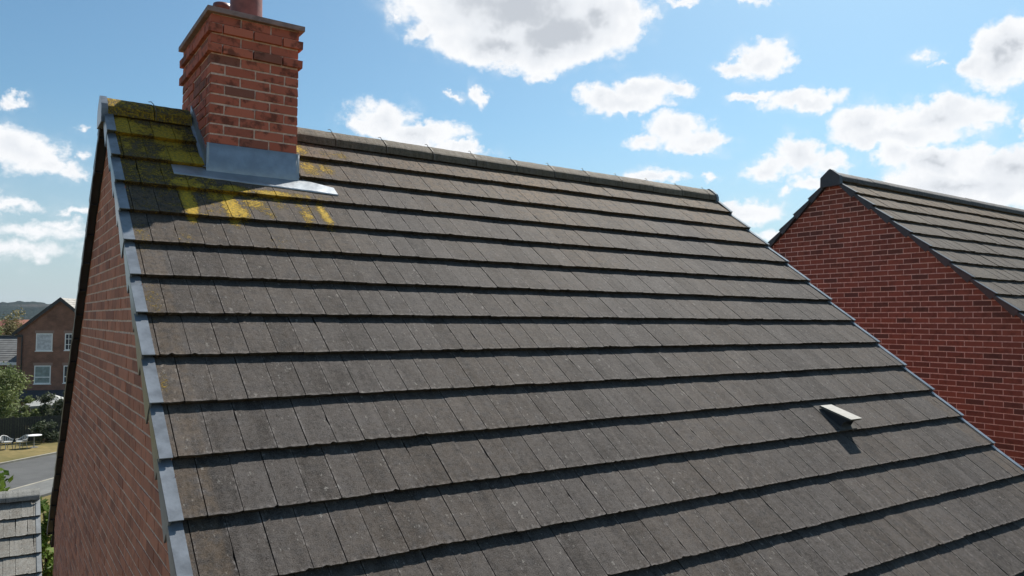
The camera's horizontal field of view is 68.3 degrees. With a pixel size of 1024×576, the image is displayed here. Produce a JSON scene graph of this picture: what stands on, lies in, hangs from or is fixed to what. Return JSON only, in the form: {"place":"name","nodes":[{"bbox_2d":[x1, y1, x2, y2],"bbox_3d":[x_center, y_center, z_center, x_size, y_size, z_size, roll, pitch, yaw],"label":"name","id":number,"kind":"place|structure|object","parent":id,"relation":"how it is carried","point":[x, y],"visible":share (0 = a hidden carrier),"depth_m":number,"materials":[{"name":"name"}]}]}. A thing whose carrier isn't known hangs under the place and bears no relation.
{"place":"outdoors","nodes":[
{"label":"outdoors","id":0,"kind":"place"},
{"bbox_2d":[0,335,16,402],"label":"brick house","id":1,"kind":"structure","parent":0,"point":[8,348],"depth_m":60.25,"materials":[{"name":"tile"}]},
{"bbox_2d":[2,320,28,333],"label":"house","id":2,"kind":"structure","parent":0,"point":[22,321],"depth_m":98.74,"materials":[{"name":"brick"}]},
{"bbox_2d":[0,488,41,575],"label":"garage","id":3,"kind":"structure","parent":0,"point":[20,534],"depth_m":11.37,"materials":[{"name":"tile"}]},
{"bbox_2d":[0,301,49,319],"bbox_3d":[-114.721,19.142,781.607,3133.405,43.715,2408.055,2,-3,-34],"label":"hills","id":4,"kind":"structure","parent":0,"point":[32,309],"depth_m":1040.93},
{"bbox_2d":[0,454,55,488],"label":"road","id":5,"kind":"structure","parent":0,"point":[27,472],"depth_m":37.09,"materials":[{"name":"grey asphalt"}]},
{"bbox_2d":[0,413,59,567],"bbox_3d":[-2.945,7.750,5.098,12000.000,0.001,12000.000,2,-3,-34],"label":"ground","id":6,"kind":"structure","parent":0,"point":[9,453],"depth_m":42.67,"materials":[{"name":"green plant"}]},
{"bbox_2d":[0,435,12,449],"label":"garden chair","id":7,"kind":"object","parent":6,"relation":"on","point":[5,441],"visible":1,"depth_m":43.12,"materials":[{"name":"white plastic"}]},
{"bbox_2d":[0,468,13,491],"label":"shrub","id":8,"kind":"object","parent":6,"relation":"on","point":[2,480],"visible":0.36,"depth_m":15.76,"materials":[{"name":"green plant"}]},
{"bbox_2d":[0,307,25,334],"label":"tree","id":9,"kind":"object","parent":6,"relation":"on","point":[9,328],"visible":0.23,"depth_m":76.98,"materials":[{"name":"green plant"}]},
{"bbox_2d":[0,361,34,437],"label":"garden tree","id":10,"kind":"object","parent":6,"relation":"on","point":[8,407],"visible":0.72,"depth_m":46.11,"materials":[{"name":"green plant"}]},
{"bbox_2d":[15,434,28,449],"bbox_3d":[-28.137,8.829,43.330,0.700,0.781,0.616,-1,-3,26],"label":"garden chair","id":11,"kind":"object","parent":6,"relation":"on","point":[23,440],"visible":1,"depth_m":43.38,"materials":[{"name":"white plastic"}]},
{"bbox_2d":[0,452,55,464],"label":"kerb","id":12,"kind":"structure","parent":6,"relation":"on","point":[27,458],"depth_m":39.92,"materials":[{"name":"concrete"}]},
{"bbox_2d":[0,414,60,442],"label":"garden fence","id":13,"kind":"object","parent":6,"relation":"on","point":[13,430],"visible":0.46,"depth_m":45.35,"materials":[{"name":"black wood"}]},
{"bbox_2d":[8,477,53,490],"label":"kerb","id":14,"kind":"structure","parent":6,"relation":"on","point":[30,484],"depth_m":33.54,"materials":[{"name":"concrete"}]},
{"bbox_2d":[21,395,42,433],"bbox_3d":[-29.801,8.024,46.695,1.771,2.852,1.296,2,-3,-34],"label":"shrub","id":15,"kind":"object","parent":6,"relation":"on","point":[34,412],"visible":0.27,"depth_m":46.67,"materials":[{"name":"green plant"}]},
{"bbox_2d":[27,434,41,447],"bbox_3d":[-27.709,8.882,43.748,0.755,0.710,0.755,2,-3,-34],"label":"garden table","id":16,"kind":"object","parent":6,"relation":"on","point":[32,435],"visible":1,"depth_m":43.72,"materials":[{"name":"white plastic"}]},
{"bbox_2d":[21,394,63,416],"bbox_3d":[-31.155,8.329,50.952,2.900,2.385,2.900,1,-3,-23],"label":"garden canopy","id":17,"kind":"object","parent":6,"relation":"on","point":[35,404],"visible":0.18,"depth_m":49.75,"materials":[{"name":"white fabric"}]},
{"bbox_2d":[28,420,59,442],"bbox_3d":[-28.021,8.682,45.516,1.766,1.542,1.546,0,-2,-2],"label":"shrub","id":18,"kind":"object","parent":6,"relation":"on","point":[39,427],"visible":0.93,"depth_m":45.25,"materials":[{"name":"green plant"}]},
{"bbox_2d":[33,391,57,421],"bbox_3d":[-29.047,8.010,47.841,2.154,2.987,1.868,0,-3,14],"label":"shrub","id":19,"kind":"object","parent":6,"relation":"on","point":[45,410],"visible":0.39,"depth_m":47.52,"materials":[{"name":"green plant"}]},
{"bbox_2d":[40,496,53,575],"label":"climbing shrub","id":20,"kind":"object","parent":6,"relation":"on","point":[47,556],"visible":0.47,"depth_m":14.07,"materials":[{"name":"green plant"}]},
{"bbox_2d":[50,391,63,430],"bbox_3d":[-27.780,7.882,47.467,2.310,3.315,1.462,1,-3,-13],"label":"shrub","id":21,"kind":"object","parent":6,"relation":"on","point":[58,407],"visible":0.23,"depth_m":47.03,"materials":[{"name":"green plant"}]},
{"bbox_2d":[11,479,53,496],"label":"pavement","id":22,"kind":"structure","parent":0,"point":[45,487],"depth_m":32.99,"materials":[{"name":"grey concrete"}]},
{"bbox_2d":[11,297,75,414],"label":"brick house","id":23,"kind":"structure","parent":0,"point":[44,337],"depth_m":57.73,"materials":[{"name":"brown brick"}]},
{"bbox_2d":[33,363,52,384],"bbox_3d":[-35.870,6.543,57.645,1.367,1.666,0.120,1,-2,-9],"label":"window","id":24,"kind":"structure","parent":23,"relation":"in","point":[42,371],"depth_m":57.62,"materials":[{"name":"white plastic"}]},
{"bbox_2d":[35,330,53,351],"bbox_3d":[-35.797,4.064,57.759,1.367,1.617,0.120,1,-2,-9],"label":"window","id":25,"kind":"structure","parent":23,"relation":"in","point":[44,339],"depth_m":57.74,"materials":[{"name":"white plastic"}]},
{"bbox_2d":[62,363,67,383],"bbox_3d":[-34.111,6.542,57.918,0.784,1.617,0.120,1,-2,-9],"label":"window","id":26,"kind":"structure","parent":23,"relation":"in","point":[65,365],"depth_m":57.88,"materials":[{"name":"white plastic"}]},
{"bbox_2d":[64,331,71,350],"bbox_3d":[-34.082,4.063,58.027,0.757,1.568,0.120,1,-2,-9],"label":"window","id":27,"kind":"structure","parent":23,"relation":"in","point":[68,334],"depth_m":58.00,"materials":[{"name":"white plastic"}]},
{"bbox_2d":[0,0,1023,303],"label":"sky","id":28,"kind":"structure","parent":0,"point":[751,103],"materials":[{"name":"blue"}]},
{"bbox_2d":[47,0,1023,575],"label":"brick house","id":29,"kind":"structure","parent":0,"point":[295,350],"depth_m":5.17,"materials":[{"name":"grey concrete"}]},
{"bbox_2d":[767,169,1023,467],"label":"brick house","id":30,"kind":"structure","parent":0,"point":[926,286],"depth_m":10.66,"materials":[{"name":"brick"}]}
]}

